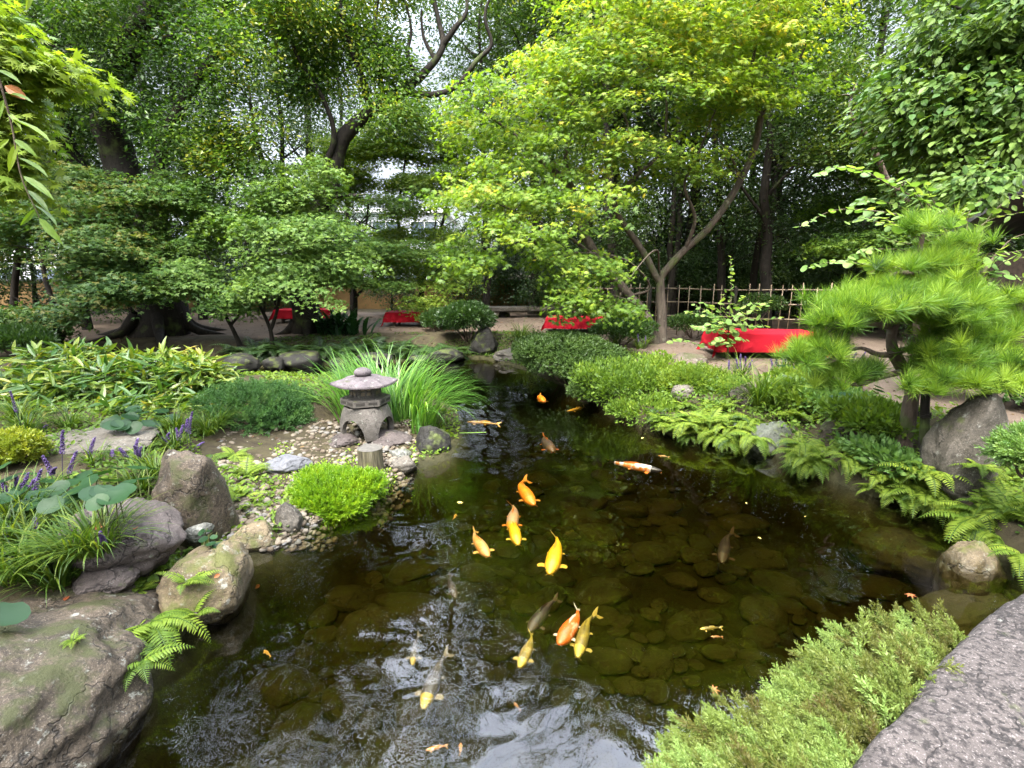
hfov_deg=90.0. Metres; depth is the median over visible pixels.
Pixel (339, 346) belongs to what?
fern
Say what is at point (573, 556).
cobble
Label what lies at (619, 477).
cobble
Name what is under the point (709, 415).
fern
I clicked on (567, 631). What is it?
koi
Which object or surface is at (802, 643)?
cobble
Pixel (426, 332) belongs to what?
leaf litter
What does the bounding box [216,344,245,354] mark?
fern
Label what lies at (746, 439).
fern
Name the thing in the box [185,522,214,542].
rock
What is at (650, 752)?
cobble
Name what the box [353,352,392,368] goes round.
rock
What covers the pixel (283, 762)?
cobble
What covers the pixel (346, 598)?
cobble
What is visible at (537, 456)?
cobble
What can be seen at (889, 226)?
redbud
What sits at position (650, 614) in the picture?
cobble
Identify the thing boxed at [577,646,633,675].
cobble
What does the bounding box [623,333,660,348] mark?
lily turf
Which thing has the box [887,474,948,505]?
fern
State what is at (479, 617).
cobble
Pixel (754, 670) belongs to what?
cobble
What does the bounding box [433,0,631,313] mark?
wood tree
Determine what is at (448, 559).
cobble
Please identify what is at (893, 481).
fern
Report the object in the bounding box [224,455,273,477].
fern
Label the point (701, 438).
fern
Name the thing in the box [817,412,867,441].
rock
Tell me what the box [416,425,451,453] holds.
boulder
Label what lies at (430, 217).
building
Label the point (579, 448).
cobble
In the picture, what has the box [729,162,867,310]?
wood tree
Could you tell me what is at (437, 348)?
fern
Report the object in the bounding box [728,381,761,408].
rock
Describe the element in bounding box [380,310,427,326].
red cloth
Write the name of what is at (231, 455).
fern
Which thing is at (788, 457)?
fern
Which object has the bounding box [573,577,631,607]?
cobble
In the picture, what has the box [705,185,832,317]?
wood tree
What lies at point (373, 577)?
cobble
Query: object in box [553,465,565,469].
cobble
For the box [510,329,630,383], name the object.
cushion bush
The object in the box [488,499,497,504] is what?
cobble
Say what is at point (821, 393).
leafy shrub
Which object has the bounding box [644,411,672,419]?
fern
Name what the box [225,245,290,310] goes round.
wood tree
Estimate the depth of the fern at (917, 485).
4.46 m
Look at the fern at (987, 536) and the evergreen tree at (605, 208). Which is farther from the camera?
the evergreen tree at (605, 208)
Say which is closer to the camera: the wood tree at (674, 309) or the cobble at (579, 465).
the cobble at (579, 465)
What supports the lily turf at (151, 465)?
on the ground at (204, 710)
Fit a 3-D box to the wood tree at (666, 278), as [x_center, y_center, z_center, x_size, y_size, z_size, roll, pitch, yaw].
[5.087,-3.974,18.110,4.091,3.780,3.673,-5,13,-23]
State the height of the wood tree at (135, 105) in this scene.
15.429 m
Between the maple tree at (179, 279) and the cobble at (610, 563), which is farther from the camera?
the maple tree at (179, 279)
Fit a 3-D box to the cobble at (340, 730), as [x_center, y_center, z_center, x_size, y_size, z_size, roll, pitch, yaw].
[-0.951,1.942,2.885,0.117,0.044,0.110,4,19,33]
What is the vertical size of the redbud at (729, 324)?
1.889 m
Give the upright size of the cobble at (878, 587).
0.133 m
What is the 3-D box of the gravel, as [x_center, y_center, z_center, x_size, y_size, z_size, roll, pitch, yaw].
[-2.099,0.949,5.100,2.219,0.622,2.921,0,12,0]
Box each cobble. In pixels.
[232,757,255,767]
[246,664,318,707]
[257,705,275,722]
[257,741,281,758]
[263,756,294,767]
[269,701,322,753]
[295,644,314,658]
[296,746,319,767]
[304,628,315,640]
[306,682,326,700]
[307,604,337,628]
[310,727,331,745]
[312,625,336,643]
[318,667,335,678]
[321,679,380,726]
[325,584,373,612]
[327,736,345,753]
[332,724,354,737]
[336,603,397,651]
[340,749,362,767]
[357,658,372,671]
[357,707,381,731]
[358,729,380,747]
[360,726,448,767]
[364,570,383,583]
[364,641,422,686]
[374,592,448,624]
[388,558,439,582]
[394,688,436,727]
[409,540,429,558]
[420,622,440,628]
[420,658,466,701]
[422,623,439,642]
[425,651,442,661]
[427,549,439,557]
[428,575,441,588]
[430,527,443,536]
[433,632,460,648]
[434,727,452,745]
[435,547,464,570]
[435,698,459,721]
[437,536,449,541]
[440,573,460,588]
[443,644,460,661]
[446,545,458,550]
[447,581,477,614]
[447,764,473,767]
[449,732,493,767]
[451,711,469,735]
[454,629,474,640]
[456,514,470,520]
[456,524,472,531]
[460,563,496,582]
[461,657,495,686]
[463,644,477,656]
[465,690,495,715]
[473,584,486,593]
[473,611,488,621]
[475,598,494,613]
[476,524,487,531]
[479,514,492,520]
[479,531,505,546]
[481,632,525,662]
[482,480,500,493]
[482,505,497,511]
[483,577,512,592]
[485,459,501,463]
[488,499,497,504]
[489,565,515,578]
[492,541,521,558]
[493,594,505,605]
[493,618,513,635]
[493,666,508,681]
[502,685,531,706]
[504,535,521,541]
[509,588,522,596]
[510,599,536,616]
[510,749,559,767]
[511,458,532,468]
[512,711,544,739]
[513,654,532,669]
[517,450,529,456]
[518,469,530,476]
[518,525,529,533]
[520,672,538,686]
[524,543,534,553]
[525,585,567,612]
[525,631,547,659]
[526,553,566,575]
[527,470,560,489]
[527,521,552,534]
[528,486,544,496]
[530,453,547,459]
[532,534,549,547]
[532,682,548,699]
[533,445,543,451]
[536,571,576,587]
[538,623,550,634]
[543,532,553,539]
[549,638,560,647]
[550,609,592,646]
[550,657,577,678]
[551,685,573,709]
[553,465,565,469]
[555,445,572,454]
[557,531,581,540]
[560,474,575,480]
[560,507,606,528]
[561,452,578,456]
[563,546,577,552]
[563,665,601,696]
[564,587,580,607]
[566,552,580,560]
[570,485,583,493]
[572,445,585,452]
[573,461,587,469]
[573,523,619,546]
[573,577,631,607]
[576,689,594,703]
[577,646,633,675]
[578,605,619,626]
[579,714,630,750]
[580,742,597,765]
[581,451,597,456]
[582,549,602,564]
[586,497,608,510]
[588,695,611,714]
[590,752,617,767]
[591,469,616,481]
[598,480,636,495]
[598,511,614,519]
[600,679,614,693]
[603,558,616,568]
[604,495,616,500]
[607,500,647,517]
[607,627,628,637]
[612,614,632,628]
[613,676,645,696]
[614,541,633,550]
[615,474,625,479]
[615,637,645,662]
[625,562,654,574]
[629,541,679,566]
[630,632,648,642]
[631,665,649,678]
[634,703,650,724]
[635,734,657,752]
[636,529,645,535]
[637,484,670,498]
[638,646,674,681]
[639,498,682,515]
[639,607,661,621]
[641,748,660,767]
[643,677,669,704]
[646,629,665,643]
[647,513,678,526]
[650,598,667,613]
[656,524,688,539]
[660,485,680,492]
[660,571,697,590]
[664,536,689,549]
[665,608,710,642]
[668,645,685,657]
[673,658,687,672]
[680,547,708,564]
[682,675,700,686]
[687,658,704,670]
[688,534,713,555]
[693,560,718,577]
[694,704,710,716]
[697,499,741,518]
[697,587,734,604]
[699,644,735,662]
[700,609,722,625]
[704,525,741,553]
[711,688,727,700]
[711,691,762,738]
[715,486,748,502]
[715,573,736,584]
[717,513,770,535]
[718,563,748,578]
[723,643,738,654]
[728,546,787,571]
[737,648,765,662]
[738,637,756,648]
[739,593,788,634]
[741,625,780,648]
[743,659,774,684]
[749,569,802,596]
[756,686,772,694]
[766,656,785,669]
[769,595,806,616]
[791,626,806,640]
[791,641,821,664]
[792,615,806,624]
[800,596,828,613]
[811,635,841,650]
[813,565,839,589]
[814,547,844,562]
[814,586,849,603]
[815,612,841,630]
[825,561,842,569]
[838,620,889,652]
[839,565,856,572]
[846,590,865,598]
[847,572,913,602]
[867,614,912,636]
[869,603,885,614]
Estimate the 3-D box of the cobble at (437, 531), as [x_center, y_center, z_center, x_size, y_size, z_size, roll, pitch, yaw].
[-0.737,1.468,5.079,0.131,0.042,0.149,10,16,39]
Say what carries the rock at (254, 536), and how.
on the ground at (204, 710)
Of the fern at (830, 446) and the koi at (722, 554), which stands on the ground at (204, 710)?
the fern at (830, 446)
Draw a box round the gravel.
[217,417,419,551]
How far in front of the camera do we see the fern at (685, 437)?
6.20 m
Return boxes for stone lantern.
[330,367,397,441]
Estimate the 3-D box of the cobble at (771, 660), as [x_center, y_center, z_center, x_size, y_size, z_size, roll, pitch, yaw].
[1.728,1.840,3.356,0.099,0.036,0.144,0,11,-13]
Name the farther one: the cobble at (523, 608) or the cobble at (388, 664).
the cobble at (523, 608)
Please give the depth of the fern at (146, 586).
3.09 m
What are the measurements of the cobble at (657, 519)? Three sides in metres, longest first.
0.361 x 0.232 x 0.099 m
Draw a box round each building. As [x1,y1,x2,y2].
[0,220,197,278]
[219,208,459,278]
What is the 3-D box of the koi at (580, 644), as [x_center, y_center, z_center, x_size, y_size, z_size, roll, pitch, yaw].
[0.443,1.484,3.069,0.136,0.085,0.455,5,13,21]
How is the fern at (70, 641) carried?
on the boulder at (77, 706)
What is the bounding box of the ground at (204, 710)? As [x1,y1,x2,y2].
[0,274,1023,767]
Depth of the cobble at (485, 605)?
3.91 m
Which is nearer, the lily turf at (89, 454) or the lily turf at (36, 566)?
the lily turf at (36, 566)
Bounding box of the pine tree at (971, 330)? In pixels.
[766,201,1023,447]
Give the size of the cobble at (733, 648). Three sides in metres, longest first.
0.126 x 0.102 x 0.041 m
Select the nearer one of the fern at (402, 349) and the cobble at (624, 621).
the cobble at (624, 621)
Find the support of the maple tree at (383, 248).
on the ground at (204, 710)
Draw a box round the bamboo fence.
[568,281,835,335]
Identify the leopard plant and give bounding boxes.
[0,461,73,534]
[0,549,30,625]
[61,466,157,540]
[100,405,179,433]
[198,528,223,547]
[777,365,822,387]
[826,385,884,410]
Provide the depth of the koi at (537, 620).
3.24 m
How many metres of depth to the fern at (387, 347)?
12.01 m
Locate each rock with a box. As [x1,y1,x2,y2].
[72,566,139,594]
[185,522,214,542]
[222,352,262,372]
[228,520,276,552]
[262,357,284,371]
[274,502,302,532]
[278,350,322,370]
[329,357,350,368]
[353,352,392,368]
[389,449,410,457]
[391,455,416,474]
[406,355,430,364]
[427,348,464,363]
[668,352,708,365]
[671,384,693,399]
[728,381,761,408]
[747,420,791,461]
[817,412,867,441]
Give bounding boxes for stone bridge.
[852,594,1023,767]
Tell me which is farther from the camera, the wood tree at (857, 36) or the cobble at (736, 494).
the wood tree at (857, 36)
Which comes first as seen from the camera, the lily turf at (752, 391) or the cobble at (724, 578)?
the cobble at (724, 578)
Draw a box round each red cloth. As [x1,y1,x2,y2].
[269,308,336,320]
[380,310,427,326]
[541,315,601,330]
[697,328,831,357]
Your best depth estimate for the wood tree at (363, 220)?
27.68 m
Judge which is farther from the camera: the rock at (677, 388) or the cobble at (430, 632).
the rock at (677, 388)
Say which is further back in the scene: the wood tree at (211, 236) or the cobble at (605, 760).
the wood tree at (211, 236)
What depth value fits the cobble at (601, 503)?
5.63 m
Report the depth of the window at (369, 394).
5.76 m
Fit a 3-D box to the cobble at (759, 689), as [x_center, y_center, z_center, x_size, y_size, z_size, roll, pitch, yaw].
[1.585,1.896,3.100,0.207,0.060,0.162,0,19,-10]
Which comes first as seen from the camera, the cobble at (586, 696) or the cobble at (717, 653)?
the cobble at (586, 696)
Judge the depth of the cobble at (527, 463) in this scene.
6.82 m
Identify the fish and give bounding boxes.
[700,626,722,631]
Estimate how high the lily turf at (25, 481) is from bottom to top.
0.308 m
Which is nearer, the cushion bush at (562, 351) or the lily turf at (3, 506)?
the lily turf at (3, 506)
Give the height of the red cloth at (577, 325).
0.388 m
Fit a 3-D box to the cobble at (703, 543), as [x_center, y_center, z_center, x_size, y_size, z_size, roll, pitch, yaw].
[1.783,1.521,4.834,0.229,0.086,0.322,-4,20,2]
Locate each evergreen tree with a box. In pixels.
[2,0,298,344]
[149,0,534,335]
[481,0,728,320]
[593,0,825,321]
[689,0,874,328]
[765,13,1023,334]
[858,0,1023,264]
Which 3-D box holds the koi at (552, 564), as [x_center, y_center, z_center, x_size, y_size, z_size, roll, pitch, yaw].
[0.297,1.285,3.920,0.224,0.128,0.598,0,12,0]
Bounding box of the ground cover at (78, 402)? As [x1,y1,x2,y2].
[0,328,1023,590]
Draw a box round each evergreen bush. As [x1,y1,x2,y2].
[0,322,61,355]
[417,306,448,330]
[434,299,497,341]
[587,317,660,345]
[667,309,727,337]
[732,291,787,317]
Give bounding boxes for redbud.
[666,256,783,357]
[792,165,1023,308]
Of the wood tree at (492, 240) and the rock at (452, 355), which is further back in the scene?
the wood tree at (492, 240)
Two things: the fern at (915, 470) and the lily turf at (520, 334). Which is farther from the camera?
the lily turf at (520, 334)
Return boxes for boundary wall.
[0,279,812,308]
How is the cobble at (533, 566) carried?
on the ground at (204, 710)
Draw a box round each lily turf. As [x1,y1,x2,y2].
[0,390,71,431]
[0,392,57,421]
[0,461,85,525]
[0,463,79,526]
[0,482,73,553]
[0,491,82,553]
[0,503,85,583]
[0,514,72,588]
[0,528,118,606]
[1,469,52,513]
[1,478,177,574]
[6,493,84,528]
[11,429,77,490]
[14,394,106,430]
[59,437,119,466]
[95,457,160,492]
[101,438,162,465]
[113,441,189,478]
[138,401,214,432]
[147,411,205,449]
[172,404,239,438]
[193,400,242,428]
[504,320,544,337]
[604,335,633,343]
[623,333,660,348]
[710,357,806,408]
[719,350,771,376]
[729,367,807,403]
[753,347,790,368]
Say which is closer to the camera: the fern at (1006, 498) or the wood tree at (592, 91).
the fern at (1006, 498)
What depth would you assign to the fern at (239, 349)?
11.57 m
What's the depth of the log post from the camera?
5.04 m
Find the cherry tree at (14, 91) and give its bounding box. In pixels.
[0,0,62,244]
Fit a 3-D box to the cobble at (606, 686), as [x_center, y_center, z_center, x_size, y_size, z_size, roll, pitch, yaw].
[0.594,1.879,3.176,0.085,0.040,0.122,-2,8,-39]
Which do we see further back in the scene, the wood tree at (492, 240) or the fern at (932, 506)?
the wood tree at (492, 240)
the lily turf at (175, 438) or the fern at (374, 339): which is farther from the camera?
the fern at (374, 339)
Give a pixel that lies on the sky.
(386, 172)
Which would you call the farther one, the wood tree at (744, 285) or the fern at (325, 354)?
the wood tree at (744, 285)
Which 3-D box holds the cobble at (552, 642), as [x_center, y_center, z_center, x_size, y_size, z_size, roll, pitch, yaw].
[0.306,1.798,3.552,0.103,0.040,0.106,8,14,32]
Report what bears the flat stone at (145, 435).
on the ground at (204, 710)
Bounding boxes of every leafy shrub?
[564,371,620,405]
[567,355,668,405]
[603,392,687,432]
[613,349,691,385]
[644,389,691,411]
[655,360,734,394]
[703,371,754,396]
[748,374,816,411]
[759,363,870,389]
[797,382,872,414]
[815,389,919,441]
[830,431,935,485]
[974,418,1023,481]
[981,387,1023,405]
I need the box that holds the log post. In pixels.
[357,443,383,470]
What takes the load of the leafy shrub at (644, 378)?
on the ground at (204, 710)
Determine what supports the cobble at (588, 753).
on the ground at (204, 710)
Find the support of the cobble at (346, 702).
on the ground at (204, 710)
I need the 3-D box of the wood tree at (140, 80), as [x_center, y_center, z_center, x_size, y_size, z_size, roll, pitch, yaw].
[-15.705,-13.451,22.415,9.144,20.733,9.424,11,16,40]
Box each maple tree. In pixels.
[0,0,137,221]
[0,158,217,323]
[0,182,189,349]
[89,163,280,346]
[184,153,393,346]
[295,97,515,329]
[318,190,447,321]
[398,0,872,343]
[777,143,962,271]
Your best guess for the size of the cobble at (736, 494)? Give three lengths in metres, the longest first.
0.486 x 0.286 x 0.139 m
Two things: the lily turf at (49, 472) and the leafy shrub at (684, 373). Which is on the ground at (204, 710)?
the lily turf at (49, 472)
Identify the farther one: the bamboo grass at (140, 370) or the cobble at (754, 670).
the bamboo grass at (140, 370)
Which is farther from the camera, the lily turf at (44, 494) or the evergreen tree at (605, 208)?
the evergreen tree at (605, 208)
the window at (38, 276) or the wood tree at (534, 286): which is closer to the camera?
the wood tree at (534, 286)
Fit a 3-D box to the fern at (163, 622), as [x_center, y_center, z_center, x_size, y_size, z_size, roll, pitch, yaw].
[-1.908,1.357,2.686,0.376,0.240,0.534,2,10,39]
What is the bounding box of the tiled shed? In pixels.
[952,179,1023,352]
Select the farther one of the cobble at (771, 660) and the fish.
the cobble at (771, 660)
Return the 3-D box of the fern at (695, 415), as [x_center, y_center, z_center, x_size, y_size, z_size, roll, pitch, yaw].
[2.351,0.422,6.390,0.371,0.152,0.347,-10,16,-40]
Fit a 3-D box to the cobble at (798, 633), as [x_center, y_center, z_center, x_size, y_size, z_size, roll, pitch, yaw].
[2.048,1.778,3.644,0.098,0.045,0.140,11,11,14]
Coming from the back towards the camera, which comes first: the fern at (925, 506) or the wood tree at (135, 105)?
the wood tree at (135, 105)
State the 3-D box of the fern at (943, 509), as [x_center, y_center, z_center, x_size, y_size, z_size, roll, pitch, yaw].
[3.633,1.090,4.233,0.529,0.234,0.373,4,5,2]
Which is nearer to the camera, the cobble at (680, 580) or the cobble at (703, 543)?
the cobble at (680, 580)
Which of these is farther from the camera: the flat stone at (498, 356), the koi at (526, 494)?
the flat stone at (498, 356)
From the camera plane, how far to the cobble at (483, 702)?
3.03 m
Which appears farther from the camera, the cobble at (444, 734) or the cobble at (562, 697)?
the cobble at (562, 697)
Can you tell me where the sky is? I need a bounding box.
[25,0,992,273]
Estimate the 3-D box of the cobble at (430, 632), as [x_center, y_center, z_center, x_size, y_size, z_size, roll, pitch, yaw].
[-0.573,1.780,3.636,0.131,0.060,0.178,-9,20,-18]
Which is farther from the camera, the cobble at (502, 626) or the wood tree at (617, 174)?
the wood tree at (617, 174)
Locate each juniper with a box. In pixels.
[183,375,319,436]
[641,597,968,767]
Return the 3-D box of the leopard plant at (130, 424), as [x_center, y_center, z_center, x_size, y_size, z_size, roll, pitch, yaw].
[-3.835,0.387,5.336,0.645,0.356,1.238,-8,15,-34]
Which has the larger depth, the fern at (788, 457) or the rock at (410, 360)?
the rock at (410, 360)
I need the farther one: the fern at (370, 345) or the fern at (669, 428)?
the fern at (370, 345)
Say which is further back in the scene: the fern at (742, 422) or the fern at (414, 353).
the fern at (414, 353)
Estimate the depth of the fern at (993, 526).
3.85 m
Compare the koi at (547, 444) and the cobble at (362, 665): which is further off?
the koi at (547, 444)
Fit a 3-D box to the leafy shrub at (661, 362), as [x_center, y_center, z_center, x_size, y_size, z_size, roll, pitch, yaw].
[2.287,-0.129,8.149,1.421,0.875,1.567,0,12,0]
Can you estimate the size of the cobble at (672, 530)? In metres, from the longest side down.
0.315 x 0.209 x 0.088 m
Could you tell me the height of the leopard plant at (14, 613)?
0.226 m
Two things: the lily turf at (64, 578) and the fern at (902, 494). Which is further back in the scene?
the fern at (902, 494)
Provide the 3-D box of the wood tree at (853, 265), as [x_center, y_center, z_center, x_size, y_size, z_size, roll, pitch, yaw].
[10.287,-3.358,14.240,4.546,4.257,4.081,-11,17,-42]
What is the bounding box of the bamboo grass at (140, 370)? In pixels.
[0,335,245,419]
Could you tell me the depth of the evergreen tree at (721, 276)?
13.86 m
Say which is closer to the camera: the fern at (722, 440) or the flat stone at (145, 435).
the flat stone at (145, 435)
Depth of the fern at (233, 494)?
4.27 m
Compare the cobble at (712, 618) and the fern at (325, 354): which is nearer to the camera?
the cobble at (712, 618)
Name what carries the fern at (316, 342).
on the ground at (204, 710)
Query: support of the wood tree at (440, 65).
on the ground at (204, 710)
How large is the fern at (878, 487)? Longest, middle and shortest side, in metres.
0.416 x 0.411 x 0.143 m
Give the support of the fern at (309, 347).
on the ground at (204, 710)
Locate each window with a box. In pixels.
[29,268,61,278]
[334,221,361,241]
[349,390,356,396]
[359,389,371,397]
[371,221,396,240]
[374,388,380,395]
[410,221,438,242]
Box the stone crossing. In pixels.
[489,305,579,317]
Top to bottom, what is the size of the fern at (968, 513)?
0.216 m
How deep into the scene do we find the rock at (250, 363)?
10.60 m
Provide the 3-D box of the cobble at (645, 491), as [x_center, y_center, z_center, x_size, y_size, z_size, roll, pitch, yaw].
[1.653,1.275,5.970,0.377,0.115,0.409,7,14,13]
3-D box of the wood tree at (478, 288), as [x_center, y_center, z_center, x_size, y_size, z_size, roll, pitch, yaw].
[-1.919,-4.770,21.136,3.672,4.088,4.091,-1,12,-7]
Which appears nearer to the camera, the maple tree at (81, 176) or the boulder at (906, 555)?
the boulder at (906, 555)
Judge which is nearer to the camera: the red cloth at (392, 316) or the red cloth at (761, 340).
the red cloth at (761, 340)
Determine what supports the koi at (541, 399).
in the water
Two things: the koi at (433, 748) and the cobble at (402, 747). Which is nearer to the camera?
the koi at (433, 748)
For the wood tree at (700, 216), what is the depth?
18.87 m
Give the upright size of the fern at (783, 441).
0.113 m
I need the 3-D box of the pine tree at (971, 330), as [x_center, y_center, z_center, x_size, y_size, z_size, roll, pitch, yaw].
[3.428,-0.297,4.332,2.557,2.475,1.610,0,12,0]
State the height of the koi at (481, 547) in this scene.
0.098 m
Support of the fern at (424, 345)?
on the ground at (204, 710)
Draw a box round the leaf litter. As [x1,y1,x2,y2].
[2,316,1023,574]
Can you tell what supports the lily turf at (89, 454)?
on the ground at (204, 710)
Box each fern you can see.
[61,627,85,649]
[122,636,194,691]
[125,609,210,665]
[132,577,158,593]
[151,557,175,573]
[158,569,221,594]
[175,591,220,624]
[212,341,263,353]
[212,446,253,461]
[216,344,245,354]
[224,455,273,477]
[225,336,269,358]
[228,484,272,501]
[236,493,265,510]
[245,337,280,360]
[250,344,286,356]
[260,343,305,356]
[266,341,318,351]
[288,335,341,357]
[294,344,341,350]
[308,336,364,358]
[320,342,380,354]
[320,348,346,360]
[334,347,380,356]
[340,336,392,354]
[356,338,407,353]
[365,334,422,352]
[372,339,409,358]
[391,340,421,367]
[394,344,434,355]
[397,342,455,363]
[420,344,451,352]
[436,343,473,364]
[454,347,475,362]
[640,407,670,422]
[643,417,678,434]
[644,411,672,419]
[653,421,702,431]
[658,409,723,437]
[666,400,699,411]
[670,416,718,441]
[674,410,706,428]
[675,431,696,446]
[682,412,708,418]
[691,405,731,426]
[692,432,722,443]
[697,397,745,414]
[697,399,723,407]
[697,426,725,445]
[698,429,741,456]
[700,420,735,434]
[703,411,728,422]
[706,435,751,458]
[708,411,756,435]
[710,434,730,447]
[721,427,740,438]
[726,412,764,434]
[726,420,759,437]
[727,429,777,459]
[729,417,763,434]
[730,416,756,425]
[743,405,766,413]
[757,404,784,411]
[767,409,824,423]
[770,447,812,473]
[774,437,798,447]
[776,438,828,461]
[779,448,837,469]
[779,459,826,474]
[779,462,834,477]
[780,430,818,450]
[780,454,838,483]
[790,443,841,468]
[797,463,824,478]
[807,437,844,455]
[823,451,862,483]
[832,450,881,479]
[843,467,906,486]
[850,462,894,482]
[855,480,893,501]
[864,463,927,489]
[867,483,921,518]
[868,468,939,502]
[875,448,973,497]
[879,480,941,502]
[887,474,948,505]
[888,493,926,518]
[891,467,937,483]
[898,491,919,500]
[899,457,940,481]
[908,493,944,522]
[914,497,965,527]
[918,478,952,502]
[918,507,999,556]
[920,498,942,517]
[929,487,1023,533]
[941,510,997,540]
[943,504,1011,524]
[947,504,1001,533]
[948,515,989,539]
[949,458,1011,480]
[961,497,1020,514]
[962,526,1004,554]
[977,476,1023,521]
[984,503,1014,521]
[985,489,1023,521]
[987,543,1023,589]
[994,467,1023,490]
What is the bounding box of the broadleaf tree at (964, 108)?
[829,0,1023,235]
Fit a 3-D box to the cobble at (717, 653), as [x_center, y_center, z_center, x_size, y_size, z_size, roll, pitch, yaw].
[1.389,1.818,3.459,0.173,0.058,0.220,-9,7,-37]
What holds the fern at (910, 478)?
on the ground at (204, 710)
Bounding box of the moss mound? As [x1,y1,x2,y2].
[282,461,390,529]
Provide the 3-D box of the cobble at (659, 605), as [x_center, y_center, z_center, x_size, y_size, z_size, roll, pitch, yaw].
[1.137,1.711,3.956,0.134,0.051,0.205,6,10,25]
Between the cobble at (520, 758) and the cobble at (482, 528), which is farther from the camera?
the cobble at (482, 528)
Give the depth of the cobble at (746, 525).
5.09 m
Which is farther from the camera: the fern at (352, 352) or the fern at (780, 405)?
the fern at (352, 352)
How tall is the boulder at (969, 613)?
0.360 m
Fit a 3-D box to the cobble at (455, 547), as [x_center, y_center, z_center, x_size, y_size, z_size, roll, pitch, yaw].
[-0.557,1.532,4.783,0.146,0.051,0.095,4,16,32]
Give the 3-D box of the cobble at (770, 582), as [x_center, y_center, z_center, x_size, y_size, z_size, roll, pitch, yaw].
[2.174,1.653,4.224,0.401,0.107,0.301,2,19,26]
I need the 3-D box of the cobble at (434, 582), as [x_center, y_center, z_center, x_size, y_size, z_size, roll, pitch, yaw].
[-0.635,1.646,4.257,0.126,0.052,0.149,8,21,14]
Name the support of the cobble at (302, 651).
on the ground at (204, 710)
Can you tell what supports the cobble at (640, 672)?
on the ground at (204, 710)
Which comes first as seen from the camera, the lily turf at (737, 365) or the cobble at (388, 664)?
the cobble at (388, 664)
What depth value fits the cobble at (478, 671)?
3.26 m
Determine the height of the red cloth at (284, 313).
0.388 m
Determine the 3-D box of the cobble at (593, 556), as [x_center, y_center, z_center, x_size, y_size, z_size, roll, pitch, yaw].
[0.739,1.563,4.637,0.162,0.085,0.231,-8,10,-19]
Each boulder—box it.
[0,582,160,767]
[46,497,186,578]
[151,449,239,549]
[156,540,253,624]
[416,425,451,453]
[469,325,497,354]
[848,526,945,586]
[903,589,1010,650]
[919,392,1010,502]
[931,540,1008,595]
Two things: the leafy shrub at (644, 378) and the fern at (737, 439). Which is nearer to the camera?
the fern at (737, 439)
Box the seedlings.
[258,441,417,505]
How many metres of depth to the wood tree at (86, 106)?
24.90 m
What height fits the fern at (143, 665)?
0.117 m
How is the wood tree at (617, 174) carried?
on the ground at (204, 710)
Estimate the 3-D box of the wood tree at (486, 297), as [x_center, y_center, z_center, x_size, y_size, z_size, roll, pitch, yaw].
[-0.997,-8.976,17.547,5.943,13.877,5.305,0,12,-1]
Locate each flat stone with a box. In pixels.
[45,426,159,454]
[262,454,312,472]
[328,432,359,447]
[368,430,412,447]
[493,348,516,361]
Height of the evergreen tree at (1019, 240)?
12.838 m
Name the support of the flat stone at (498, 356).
on the ground at (204, 710)
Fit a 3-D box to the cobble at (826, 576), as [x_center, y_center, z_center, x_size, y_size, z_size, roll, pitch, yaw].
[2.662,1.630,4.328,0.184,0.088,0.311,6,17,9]
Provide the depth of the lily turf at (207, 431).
5.50 m
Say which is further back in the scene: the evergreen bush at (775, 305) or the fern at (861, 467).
the evergreen bush at (775, 305)
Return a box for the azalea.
[0,423,56,468]
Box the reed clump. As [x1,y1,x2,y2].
[293,338,498,433]
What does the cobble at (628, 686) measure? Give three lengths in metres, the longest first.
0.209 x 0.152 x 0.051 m
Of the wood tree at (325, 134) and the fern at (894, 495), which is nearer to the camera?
the fern at (894, 495)
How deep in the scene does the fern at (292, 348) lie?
11.61 m
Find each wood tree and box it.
[0,0,134,329]
[0,195,55,323]
[0,197,89,307]
[3,0,154,177]
[19,0,242,311]
[39,232,181,322]
[74,2,271,254]
[99,0,253,319]
[125,227,229,308]
[169,166,252,277]
[183,0,339,301]
[201,227,286,309]
[207,169,332,278]
[217,0,389,271]
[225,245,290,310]
[264,0,413,314]
[285,200,400,277]
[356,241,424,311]
[387,204,481,278]
[393,0,552,305]
[400,0,570,278]
[425,220,508,304]
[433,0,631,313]
[435,208,546,300]
[462,0,614,305]
[481,223,551,305]
[488,159,604,305]
[492,0,675,240]
[506,216,603,316]
[509,0,681,308]
[518,0,656,315]
[534,213,644,294]
[539,158,683,274]
[559,215,666,316]
[578,2,674,302]
[578,77,737,221]
[593,0,760,326]
[598,140,742,308]
[603,220,705,317]
[604,186,716,311]
[615,0,757,314]
[615,0,806,313]
[641,151,808,308]
[665,148,803,312]
[675,212,784,321]
[678,200,794,315]
[688,0,924,316]
[701,1,907,202]
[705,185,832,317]
[708,0,881,327]
[720,0,854,311]
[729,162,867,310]
[736,184,851,314]
[756,0,889,321]
[778,171,950,303]
[779,0,960,201]
[785,174,894,298]
[787,218,904,326]
[792,166,963,248]
[796,202,891,321]
[796,254,882,334]
[804,213,911,328]
[859,197,1023,343]
[882,2,1023,177]
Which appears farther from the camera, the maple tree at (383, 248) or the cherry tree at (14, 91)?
the maple tree at (383, 248)
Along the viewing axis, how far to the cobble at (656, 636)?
3.60 m
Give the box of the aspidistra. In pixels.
[306,306,381,335]
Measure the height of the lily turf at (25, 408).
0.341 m
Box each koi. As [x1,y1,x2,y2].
[406,631,421,665]
[415,645,453,709]
[426,744,447,752]
[446,571,459,598]
[467,420,501,426]
[472,526,493,557]
[502,505,521,529]
[506,517,525,545]
[513,629,534,667]
[516,474,539,505]
[526,593,562,632]
[537,393,545,403]
[537,530,566,575]
[540,433,558,453]
[554,604,579,645]
[568,405,585,411]
[570,607,602,659]
[605,458,661,473]
[712,526,739,564]

